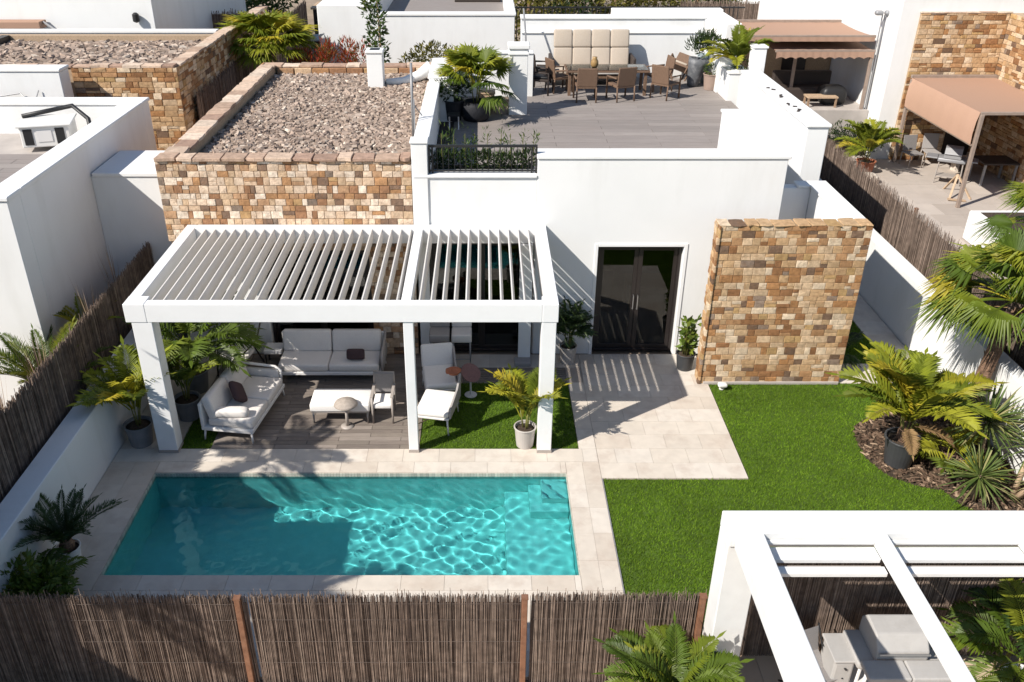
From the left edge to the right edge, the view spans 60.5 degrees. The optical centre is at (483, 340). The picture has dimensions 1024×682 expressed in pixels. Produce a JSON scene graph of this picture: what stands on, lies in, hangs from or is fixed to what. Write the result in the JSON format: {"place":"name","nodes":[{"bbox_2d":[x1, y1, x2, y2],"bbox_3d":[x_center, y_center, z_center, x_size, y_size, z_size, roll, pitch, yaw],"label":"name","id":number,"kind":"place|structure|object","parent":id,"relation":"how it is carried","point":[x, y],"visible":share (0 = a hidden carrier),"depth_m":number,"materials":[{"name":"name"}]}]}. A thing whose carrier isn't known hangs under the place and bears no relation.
{"place":"outdoors","nodes":[
{"label":"outdoors","id":0,"kind":"place"},
{"bbox_2d":[0,241,154,502],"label":"reed fence","id":1,"kind":"object","parent":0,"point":[34,415],"visible":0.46,"depth_m":14.18,"materials":[{"name":"wicker"}]},
{"bbox_2d":[0,97,171,412],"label":"neighbour house","id":2,"kind":"structure","parent":0,"point":[71,206],"depth_m":17.24,"materials":[{"name":"paint"}]},
{"bbox_2d":[15,113,76,147],"bbox_3d":[-9.519,-4.605,19.220,1.100,0.480,0.950,-7,29,-13],"label":"air conditioner","id":3,"kind":"object","parent":2,"relation":"on","point":[46,130],"visible":0.8,"depth_m":18.89,"materials":[{"name":"white plastic"}]},
{"bbox_2d":[21,103,90,124],"bbox_3d":[-9.277,-4.836,19.503,1.640,0.724,0.748,4,29,7],"label":"roof pipe","id":4,"kind":"object","parent":3,"relation":"attached to","point":[59,108],"visible":0.77,"depth_m":19.42,"materials":[{"name":"black metal"}]},
{"bbox_2d":[6,0,854,681],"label":"ground","id":5,"kind":"structure","parent":0,"point":[308,6],"depth_m":18.61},
{"bbox_2d":[0,65,73,96],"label":"white block","id":6,"kind":"structure","parent":5,"relation":"on","point":[44,80],"depth_m":22.90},
{"bbox_2d":[0,314,115,384],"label":"cycad","id":7,"kind":"object","parent":5,"relation":"on","point":[13,359],"visible":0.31,"depth_m":15.12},
{"bbox_2d":[0,322,187,594],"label":"boundary wall","id":8,"kind":"structure","parent":5,"relation":"on","point":[81,447],"depth_m":13.53,"materials":[{"name":"paint"}]},
{"bbox_2d":[0,29,218,33],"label":"garden wall","id":9,"kind":"structure","parent":5,"relation":"on","point":[107,31],"depth_m":28.46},
{"bbox_2d":[0,0,245,28],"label":"house","id":10,"kind":"structure","parent":5,"relation":"on","point":[117,14],"depth_m":31.34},
{"bbox_2d":[0,19,54,28],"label":"awning box","id":11,"kind":"object","parent":10,"relation":"attached to","point":[23,23],"visible":0.89,"depth_m":30.88,"materials":[{"name":"fabric"}]},
{"bbox_2d":[0,588,260,681],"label":"reed fence","id":12,"kind":"object","parent":5,"relation":"on","point":[168,638],"visible":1,"depth_m":10.61,"materials":[{"name":"wicker"}]},
{"bbox_2d":[0,6,267,149],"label":"stone outbuilding","id":13,"kind":"structure","parent":5,"relation":"on","point":[168,75],"depth_m":25.26,"materials":[{"name":"brown stone"}]},
{"bbox_2d":[196,0,309,119],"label":"reed fence","id":14,"kind":"object","parent":5,"relation":"on","point":[219,88],"visible":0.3,"depth_m":28.03,"materials":[{"name":"wood"}]},
{"bbox_2d":[217,8,322,71],"bbox_3d":[-7.362,-9.035,30.310,3.891,4.786,3.833,0,29,0],"label":"fan palm","id":15,"kind":"object","parent":5,"relation":"on","point":[258,26],"visible":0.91,"depth_m":28.81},
{"bbox_2d":[245,0,298,11],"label":"tree","id":16,"kind":"object","parent":5,"relation":"on","point":[251,4],"visible":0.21,"depth_m":44.97,"materials":[{"name":"green plant"}]},
{"bbox_2d":[312,36,339,62],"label":"red shrub","id":17,"kind":"object","parent":5,"relation":"on","point":[327,54],"visible":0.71,"depth_m":29.02,"materials":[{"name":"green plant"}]},
{"bbox_2d":[336,34,369,62],"bbox_3d":[-4.234,-8.247,29.652,1.366,4.020,1.402,0,29,0],"label":"red shrub","id":18,"kind":"object","parent":5,"relation":"on","point":[353,52],"visible":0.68,"depth_m":28.89,"materials":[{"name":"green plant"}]},
{"bbox_2d":[357,0,391,62],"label":"column shrub","id":19,"kind":"object","parent":5,"relation":"on","point":[370,6],"visible":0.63,"depth_m":26.16,"materials":[{"name":"green plant"}]},
{"bbox_2d":[248,588,528,681],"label":"reed fence","id":20,"kind":"object","parent":5,"relation":"on","point":[463,638],"visible":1,"depth_m":10.60,"materials":[{"name":"wicker"}]},
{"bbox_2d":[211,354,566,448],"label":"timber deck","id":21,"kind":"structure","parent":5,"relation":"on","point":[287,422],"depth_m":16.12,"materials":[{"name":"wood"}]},
{"bbox_2d":[197,358,284,443],"bbox_3d":[-4.377,1.016,16.027,0.952,0.845,1.680,4,29,8],"label":"outdoor sofa","id":22,"kind":"object","parent":21,"relation":"on","point":[263,388],"visible":0.82,"depth_m":15.78,"materials":[{"name":"beige fabric"}]},
{"bbox_2d":[214,406,248,417],"bbox_3d":[-4.440,1.246,15.418,0.620,0.170,0.200,0,29,0],"label":"bolster cushion","id":23,"kind":"object","parent":22,"relation":"on","point":[231,411],"visible":1,"depth_m":15.34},
{"bbox_2d":[278,329,386,374],"bbox_3d":[-3.001,0.275,17.384,2.121,0.846,0.852,0,29,0],"label":"outdoor sofa","id":24,"kind":"object","parent":21,"relation":"on","point":[314,352],"visible":0.87,"depth_m":17.39,"materials":[{"name":"beige fabric"}]},
{"bbox_2d":[310,389,371,422],"bbox_3d":[-2.600,1.195,16.137,1.080,0.420,0.570,0,29,0],"label":"ottoman table","id":25,"kind":"object","parent":21,"relation":"on","point":[323,400],"visible":0.85,"depth_m":15.94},
{"bbox_2d":[334,397,357,429],"bbox_3d":[-2.470,1.292,15.797,0.430,0.575,0.430,0,29,0],"label":"mushroom table","id":26,"kind":"object","parent":21,"relation":"on","point":[346,404],"visible":1,"depth_m":15.66,"materials":[{"name":"beige stone"}]},
{"bbox_2d":[370,371,395,423],"bbox_3d":[-1.830,1.028,16.028,0.416,0.817,0.524,0,29,0],"label":"armchair","id":27,"kind":"object","parent":21,"relation":"on","point":[383,381],"visible":1,"depth_m":16.04,"materials":[{"name":"grey"}]},
{"bbox_2d":[429,322,449,343],"bbox_3d":[-0.880,0.064,17.621,0.400,0.980,0.400,0,29,0],"label":"bar stool","id":28,"kind":"object","parent":21,"relation":"on","point":[439,332],"visible":0.67,"depth_m":17.40,"materials":[{"name":"grey fabric"}]},
{"bbox_2d":[451,322,471,362],"bbox_3d":[-0.440,0.064,17.621,0.400,0.980,0.400,0,29,0],"label":"bar stool","id":29,"kind":"object","parent":21,"relation":"on","point":[461,332],"visible":0.7,"depth_m":17.43,"materials":[{"name":"grey metal"}]},
{"bbox_2d":[317,0,515,69],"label":"back house","id":30,"kind":"structure","parent":5,"relation":"on","point":[409,24],"depth_m":30.59,"materials":[{"name":"white paint"}]},
{"bbox_2d":[397,39,459,62],"bbox_3d":[-1.570,-6.991,27.000,2.224,4.362,1.517,0,29,0],"label":"shrub","id":31,"kind":"object","parent":5,"relation":"on","point":[412,55],"visible":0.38,"depth_m":26.16,"materials":[{"name":"green plant"}]},
{"bbox_2d":[153,58,791,353],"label":"house","id":32,"kind":"structure","parent":5,"relation":"on","point":[627,200],"depth_m":17.42,"materials":[{"name":"white paint"}]},
{"bbox_2d":[265,250,373,342],"bbox_3d":[-3.300,-0.826,17.864,2.080,2.310,0.100,0,29,0],"label":"glass door","id":33,"kind":"structure","parent":32,"relation":"in","point":[278,327],"depth_m":17.74,"materials":[{"name":"black glass"}]},
{"bbox_2d":[365,48,384,87],"bbox_3d":[-2.780,-7.011,22.619,0.460,1.000,0.480,0,29,0],"label":"chimney","id":34,"kind":"object","parent":32,"relation":"on","point":[375,67],"visible":0.86,"depth_m":22.41,"materials":[{"name":"paint"}]},
{"bbox_2d":[385,61,430,84],"bbox_3d":[-1.932,-7.038,23.084,1.353,0.571,0.361,-9,30,-16],"label":"roof duct","id":35,"kind":"object","parent":32,"relation":"on","point":[421,73],"visible":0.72,"depth_m":23.04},
{"bbox_2d":[434,66,471,121],"bbox_3d":[-0.773,-6.143,21.742,1.072,1.318,1.013,0,29,0],"label":"potted shrub","id":36,"kind":"object","parent":32,"relation":"on","point":[456,105],"visible":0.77,"depth_m":21.63,"materials":[{"name":"green plant"}]},
{"bbox_2d":[423,43,520,121],"bbox_3d":[-0.204,-6.467,21.836,2.312,1.797,2.446,11,30,19],"label":"potted palm","id":37,"kind":"object","parent":32,"relation":"on","point":[465,58],"visible":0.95,"depth_m":21.33,"materials":[{"name":"plant"}]},
{"bbox_2d":[430,243,533,350],"bbox_3d":[-0.043,-0.910,17.818,2.055,2.500,0.100,0,29,0],"label":"glass door","id":38,"kind":"structure","parent":32,"relation":"in","point":[486,336],"depth_m":17.69,"materials":[{"name":"black glass"}]},
{"bbox_2d":[428,144,537,172],"bbox_3d":[-0.018,-3.403,16.409,2.039,0.536,0.044,0,29,0],"label":"railing","id":39,"kind":"object","parent":32,"relation":"on","point":[433,170],"visible":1,"depth_m":16.39,"materials":[{"name":"black metal"}]},
{"bbox_2d":[431,165,534,168],"bbox_3d":[-0.015,-3.135,17.165,2.030,0.472,0.590,0,29,0],"label":"planter trough","id":40,"kind":"object","parent":32,"relation":"on","point":[460,166],"visible":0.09,"depth_m":17.13,"materials":[{"name":"concrete"}]},
{"bbox_2d":[430,119,541,168],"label":"planter shrubs","id":41,"kind":"object","parent":40,"relation":"in","point":[499,158],"visible":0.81,"depth_m":16.86,"materials":[{"name":"green plant"}]},
{"bbox_2d":[457,50,533,95],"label":"terrace parapet","id":42,"kind":"structure","parent":32,"relation":"on","point":[530,75],"depth_m":24.01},
{"bbox_2d":[508,41,529,114],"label":"terrace pillar","id":43,"kind":"structure","parent":32,"relation":"on","point":[518,51],"depth_m":22.03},
{"bbox_2d":[544,57,573,93],"bbox_3d":[2.097,-7.457,24.575,0.643,0.910,0.632,-11,31,-20],"label":"wicker chair","id":44,"kind":"object","parent":32,"relation":"on","point":[551,67],"visible":0.78,"depth_m":24.40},
{"bbox_2d":[573,68,598,102],"bbox_3d":[2.750,-6.922,23.596,0.632,0.910,0.643,0,29,0],"label":"wicker chair","id":45,"kind":"object","parent":32,"relation":"on","point":[586,78],"visible":1,"depth_m":23.30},
{"bbox_2d":[548,29,635,85],"bbox_3d":[3.125,-8.197,25.385,2.450,1.427,1.012,0,29,0],"label":"terrace lounge","id":46,"kind":"object","parent":32,"relation":"on","point":[581,52],"visible":0.61,"depth_m":25.46,"materials":[{"name":"beige fabric"}]},
{"bbox_2d":[564,64,649,95],"bbox_3d":[3.400,-7.276,24.458,2.280,0.700,0.900,0,29,0],"label":"terrace table","id":47,"kind":"object","parent":32,"relation":"on","point":[570,69],"visible":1,"depth_m":24.32,"materials":[{"name":"brown glass"}]},
{"bbox_2d":[605,67,637,102],"bbox_3d":[3.729,-6.971,23.686,0.632,0.910,0.643,-10,30,-18],"label":"wicker chair","id":48,"kind":"object","parent":32,"relation":"on","point":[627,77],"visible":1,"depth_m":23.42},
{"bbox_2d":[520,14,732,92],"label":"back wall","id":49,"kind":"structure","parent":32,"relation":"on","point":[656,39],"depth_m":25.86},
{"bbox_2d":[592,247,682,350],"bbox_3d":[3.075,-0.864,17.838,1.670,2.400,0.129,0,29,0],"label":"glass door","id":50,"kind":"structure","parent":32,"relation":"in","point":[637,287],"depth_m":17.85,"materials":[{"name":"black glass"}]},
{"bbox_2d":[649,64,681,100],"bbox_3d":[4.933,-7.069,23.866,0.632,0.910,0.643,24,37,37],"label":"wicker chair","id":51,"kind":"object","parent":32,"relation":"on","point":[660,75],"visible":1,"depth_m":23.64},
{"bbox_2d":[684,28,721,86],"bbox_3d":[6.181,-8.083,25.011,1.136,1.631,1.001,0,29,0],"label":"potted shrub","id":52,"kind":"object","parent":32,"relation":"on","point":[695,70],"visible":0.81,"depth_m":24.85,"materials":[{"name":"ceramic"}]},
{"bbox_2d":[513,0,576,40],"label":"tree","id":53,"kind":"object","parent":5,"relation":"on","point":[529,3],"visible":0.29,"depth_m":43.77,"materials":[{"name":"green plant"}]},
{"bbox_2d":[568,0,651,13],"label":"tree","id":54,"kind":"object","parent":5,"relation":"on","point":[615,3],"visible":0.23,"depth_m":44.00,"materials":[{"name":"green plant"}]},
{"bbox_2d":[528,587,707,681],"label":"reed fence","id":55,"kind":"object","parent":5,"relation":"on","point":[565,646],"visible":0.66,"depth_m":10.49,"materials":[{"name":"wicker"}]},
{"bbox_2d":[515,6,744,40],"bbox_3d":[6.500,-14.380,40.005,10.600,1.650,0.060,0,29,0],"label":"metal fence","id":56,"kind":"object","parent":5,"relation":"on","point":[587,7],"visible":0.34,"depth_m":39.61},
{"bbox_2d":[680,0,759,18],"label":"reed fence","id":57,"kind":"object","parent":5,"relation":"on","point":[749,11],"visible":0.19,"depth_m":42.44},
{"bbox_2d":[718,65,746,104],"bbox_3d":[6.830,-5.614,24.796,0.600,4.060,0.960,0,29,0],"label":"planter pedestal","id":58,"kind":"object","parent":5,"relation":"on","point":[729,82],"visible":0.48,"depth_m":23.72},
{"bbox_2d":[700,21,773,69],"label":"palm","id":59,"kind":"object","parent":58,"relation":"on","point":[738,45],"visible":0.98,"depth_m":23.52,"materials":[{"name":"green plant"}]},
{"bbox_2d":[736,44,831,183],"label":"side wall","id":60,"kind":"structure","parent":5,"relation":"on","point":[800,137],"depth_m":19.70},
{"bbox_2d":[801,96,868,137],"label":"raised patio","id":61,"kind":"structure","parent":5,"relation":"on","point":[848,108],"depth_m":30.46,"materials":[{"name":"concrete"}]},
{"bbox_2d":[737,37,831,77],"bbox_3d":[11.040,-11.020,33.546,4.480,2.250,0.360,0,29,0],"label":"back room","id":62,"kind":"object","parent":61,"relation":"on","point":[772,62],"visible":0.11,"depth_m":33.60,"materials":[{"name":"brown metal"}]},
{"bbox_2d":[771,70,846,104],"bbox_3d":[11.625,-9.052,31.407,2.250,0.950,1.700,0,29,0],"label":"covered lounge","id":63,"kind":"object","parent":61,"relation":"on","point":[811,82],"visible":0.79,"depth_m":31.64,"materials":[{"name":"fabric"}]},
{"bbox_2d":[765,41,875,108],"bbox_3d":[11.485,-9.579,30.974,3.350,2.190,2.556,0,29,0],"label":"awning","id":64,"kind":"object","parent":61,"relation":"on","point":[815,50],"visible":0.75,"depth_m":29.86,"materials":[{"name":"brown fabric"}]},
{"bbox_2d":[734,0,1023,185],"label":"neighbour villa","id":65,"kind":"object","parent":5,"relation":"on","point":[952,37],"visible":0.65,"depth_m":28.61,"materials":[{"name":"paint"}]},
{"bbox_2d":[892,75,1023,207],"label":"awning","id":66,"kind":"object","parent":65,"relation":"attached to","point":[955,105],"visible":0.94,"depth_m":26.82,"materials":[{"name":"beige fabric"}]},
{"bbox_2d":[819,179,1023,480],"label":"boundary wall","id":67,"kind":"structure","parent":5,"relation":"on","point":[893,278],"depth_m":18.05,"materials":[{"name":"paint"}]},
{"bbox_2d":[820,136,1023,369],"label":"reed fence","id":68,"kind":"object","parent":5,"relation":"on","point":[918,243],"visible":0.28,"depth_m":20.20,"materials":[{"name":"wicker"}]},
{"bbox_2d":[853,408,1023,510],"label":"planting bed","id":69,"kind":"object","parent":5,"relation":"on","point":[870,439],"visible":0.37,"depth_m":14.82,"materials":[{"name":"wood"}]},
{"bbox_2d":[823,334,1014,469],"bbox_3d":[7.195,1.097,14.460,2.608,2.200,2.689,-25,37,-38],"label":"potted palm","id":70,"kind":"object","parent":69,"relation":"on","point":[922,384],"visible":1,"depth_m":14.33,"materials":[{"name":"plant"}]},
{"bbox_2d":[911,422,1006,479],"bbox_3d":[7.712,1.859,14.649,1.748,0.743,1.842,0,29,0],"label":"palm","id":71,"kind":"object","parent":69,"relation":"on","point":[931,450],"visible":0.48,"depth_m":14.57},
{"bbox_2d":[907,224,1023,437],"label":"fan palm","id":72,"kind":"object","parent":69,"relation":"on","point":[953,299],"visible":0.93,"depth_m":14.55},
{"bbox_2d":[936,441,1019,509],"bbox_3d":[7.815,2.091,13.781,1.284,1.174,1.209,0,29,0],"label":"yucca","id":73,"kind":"object","parent":69,"relation":"on","point":[987,467],"visible":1,"depth_m":13.77,"materials":[{"name":"green plant"}]},
{"bbox_2d":[942,378,1023,461],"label":"yucca","id":74,"kind":"object","parent":69,"relation":"on","point":[991,425],"visible":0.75,"depth_m":14.26,"materials":[{"name":"green plant"}]},
{"bbox_2d":[997,421,1023,501],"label":"yucca","id":75,"kind":"object","parent":69,"relation":"on","point":[1016,486],"visible":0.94,"depth_m":13.95,"materials":[{"name":"green plant"}]},
{"bbox_2d":[967,181,1023,264],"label":"fan palm","id":76,"kind":"object","parent":5,"relation":"on","point":[997,221],"visible":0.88,"depth_m":15.55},
{"bbox_2d":[45,294,908,679],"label":"paving","id":77,"kind":"structure","parent":0,"point":[647,416],"depth_m":14.92,"materials":[{"name":"grey tile"}]},
{"bbox_2d":[0,545,94,601],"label":"bush","id":78,"kind":"object","parent":77,"relation":"on","point":[52,573],"visible":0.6,"depth_m":11.76,"materials":[{"name":"green plant"}]},
{"bbox_2d":[11,483,127,564],"bbox_3d":[-6.034,2.733,12.583,1.659,1.131,1.615,0,29,0],"label":"cycad","id":79,"kind":"object","parent":77,"relation":"on","point":[64,527],"visible":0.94,"depth_m":12.58,"materials":[{"name":"plant"}]},
{"bbox_2d":[66,335,176,448],"bbox_3d":[-6.006,1.082,14.961,1.895,1.745,1.866,0,29,0],"label":"potted palm","id":80,"kind":"object","parent":77,"relation":"on","point":[138,429],"visible":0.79,"depth_m":14.96,"materials":[{"name":"green plant"}]},
{"bbox_2d":[129,332,221,421],"bbox_3d":[-5.312,0.761,15.871,1.515,1.435,1.557,19,34,31],"label":"potted palm","id":81,"kind":"object","parent":77,"relation":"on","point":[187,401],"visible":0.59,"depth_m":15.89,"materials":[{"name":"plant"}]},
{"bbox_2d":[112,291,275,393],"bbox_3d":[-5.518,0.094,16.460,3.007,2.042,2.682,-15,32,-26],"label":"potted palm","id":82,"kind":"object","parent":77,"relation":"on","point":[199,383],"visible":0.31,"depth_m":16.29,"materials":[{"name":"green plant"}]},
{"bbox_2d":[100,473,579,575],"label":"pool","id":83,"kind":"structure","parent":77,"relation":"in","point":[329,475],"depth_m":14.73,"materials":[{"name":"liquid"}]},
{"bbox_2d":[104,476,578,574],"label":"water","id":84,"kind":"structure","parent":83,"relation":"in","point":[375,525],"depth_m":13.62,"materials":[{"name":"liquid"}]},
{"bbox_2d":[122,225,558,452],"bbox_3d":[-2.255,-0.150,16.041,6.890,2.872,3.477,0,29,0],"label":"pergola","id":85,"kind":"object","parent":77,"relation":"on","point":[186,269],"visible":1,"depth_m":14.83,"materials":[{"name":"white paint"}]},
{"bbox_2d":[556,296,598,364],"bbox_3d":[1.692,-0.217,17.714,1.229,1.384,1.327,0,29,0],"label":"potted shrub","id":86,"kind":"object","parent":77,"relation":"on","point":[575,320],"visible":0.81,"depth_m":17.50,"materials":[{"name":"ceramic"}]},
{"bbox_2d":[675,314,701,371],"bbox_3d":[4.090,0.011,17.465,0.520,1.223,0.472,0,29,0],"label":"potted plant","id":87,"kind":"object","parent":77,"relation":"on","point":[685,353],"visible":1,"depth_m":17.42,"materials":[{"name":"green plant"}]},
{"bbox_2d":[695,181,873,384],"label":"stone screen wall","id":88,"kind":"structure","parent":77,"relation":"on","point":[781,297],"depth_m":16.42,"materials":[{"name":"brown stone"}]},
{"bbox_2d":[181,319,1021,637],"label":"lawn","id":89,"kind":"structure","parent":0,"point":[797,447],"depth_m":14.65,"materials":[{"name":"green plant"}]},
{"bbox_2d":[420,342,458,403],"bbox_3d":[-0.833,0.623,16.745,0.662,0.846,0.965,-4,29,-8],"label":"lounge chair","id":90,"kind":"object","parent":89,"relation":"on","point":[437,359],"visible":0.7,"depth_m":16.87,"materials":[{"name":"white fabric"}]},
{"bbox_2d":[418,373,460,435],"bbox_3d":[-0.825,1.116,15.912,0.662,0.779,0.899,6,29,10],"label":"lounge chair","id":91,"kind":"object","parent":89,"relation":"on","point":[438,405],"visible":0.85,"depth_m":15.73,"materials":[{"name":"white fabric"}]},
{"bbox_2d":[461,363,480,397],"bbox_3d":[-0.243,0.776,16.657,0.371,0.658,0.357,0,29,0],"label":"round tray table","id":92,"kind":"object","parent":89,"relation":"on","point":[470,373],"visible":1,"depth_m":16.58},
{"bbox_2d":[477,363,571,448],"bbox_3d":[0.735,1.133,15.172,1.572,1.454,1.533,4,29,8],"label":"potted palm","id":93,"kind":"object","parent":89,"relation":"on","point":[524,394],"visible":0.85,"depth_m":15.08,"materials":[{"name":"plant"}]},
{"bbox_2d":[611,8,741,56],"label":"parapet","id":94,"kind":"structure","parent":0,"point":[719,20],"depth_m":34.03,"materials":[{"name":"paint"}]},
{"bbox_2d":[735,19,875,41],"bbox_3d":[11.100,-10.948,30.903,4.120,0.200,3.366,0,29,0],"label":"awning","id":95,"kind":"object","parent":94,"relation":"attached to","point":[806,30],"visible":0.93,"depth_m":30.86,"materials":[{"name":"beige fabric"}]},
{"bbox_2d":[735,654,1023,681],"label":"front patio","id":96,"kind":"structure","parent":0,"point":[762,668],"depth_m":11.16,"materials":[{"name":"grey tile"}]},
{"bbox_2d":[592,611,753,681],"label":"palm","id":97,"kind":"object","parent":96,"relation":"on","point":[654,656],"visible":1,"depth_m":9.67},
{"bbox_2d":[778,622,846,681],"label":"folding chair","id":98,"kind":"object","parent":96,"relation":"on","point":[812,634],"visible":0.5,"depth_m":10.71,"materials":[{"name":"grey"}]},
{"bbox_2d":[821,633,854,681],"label":"cushion","id":99,"kind":"object","parent":96,"relation":"on","point":[837,656],"visible":0.95,"depth_m":10.46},
{"bbox_2d":[702,511,1023,681],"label":"front pergola","id":100,"kind":"object","parent":96,"relation":"on","point":[754,548],"visible":1,"depth_m":9.21,"materials":[{"name":"metal"}]},
{"bbox_2d":[740,551,1023,655],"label":"reed fence","id":101,"kind":"object","parent":96,"relation":"on","point":[835,604],"visible":0.24,"depth_m":10.87,"materials":[{"name":"wicker"}]},
{"bbox_2d":[843,614,938,681],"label":"sofa","id":102,"kind":"object","parent":96,"relation":"on","point":[902,637],"visible":0.68,"depth_m":10.25,"materials":[{"name":"fabric"}]},
{"bbox_2d":[931,577,1023,681],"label":"potted palm","id":103,"kind":"object","parent":96,"relation":"on","point":[1007,598],"visible":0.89,"depth_m":10.36,"materials":[{"name":"plant"}]},
{"bbox_2d":[960,586,1023,670],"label":"palm","id":104,"kind":"object","parent":96,"relation":"on","point":[1017,643],"visible":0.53,"depth_m":10.52,"materials":[{"name":"green plant"}]},
{"bbox_2d":[860,660,950,681],"bbox_3d":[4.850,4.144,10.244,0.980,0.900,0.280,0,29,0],"label":"seat cushion","id":105,"kind":"object","parent":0,"point":[904,671],"visible":0.83,"depth_m":10.01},
{"bbox_2d":[848,155,1023,292],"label":"neighbour patio","id":106,"kind":"structure","parent":0,"point":[919,189],"depth_m":27.33,"materials":[{"name":"grey tile"}]},
{"bbox_2d":[827,119,864,155],"bbox_3d":[11.818,-7.073,30.400,3.243,1.324,0.928,0,29,0],"label":"shrub","id":107,"kind":"object","parent":106,"relation":"on","point":[836,136],"visible":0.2,"depth_m":30.35,"materials":[{"name":"green plant"}]},
{"bbox_2d":[833,117,904,171],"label":"potted palm","id":108,"kind":"object","parent":106,"relation":"on","point":[870,134],"visible":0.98,"depth_m":28.34,"materials":[{"name":"plant"}]},
{"bbox_2d":[927,145,978,185],"bbox_3d":[14.739,-5.556,27.713,1.460,1.162,0.564,15,32,25],"label":"barbecue grill","id":109,"kind":"object","parent":106,"relation":"on","point":[953,153],"visible":0.99,"depth_m":27.45,"materials":[{"name":"grey metal"}]},
{"bbox_2d":[962,211,1023,265],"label":"white planter","id":110,"kind":"object","parent":106,"relation":"on","point":[974,217],"visible":0.42,"depth_m":23.24,"materials":[{"name":"concrete"}]},
{"bbox_2d":[968,155,1019,185],"bbox_3d":[16.150,-5.405,27.874,1.100,0.740,0.900,0,29,0],"label":"long table","id":111,"kind":"object","parent":106,"relation":"on","point":[986,160],"visible":0.8,"depth_m":27.59,"materials":[{"name":"wood"}]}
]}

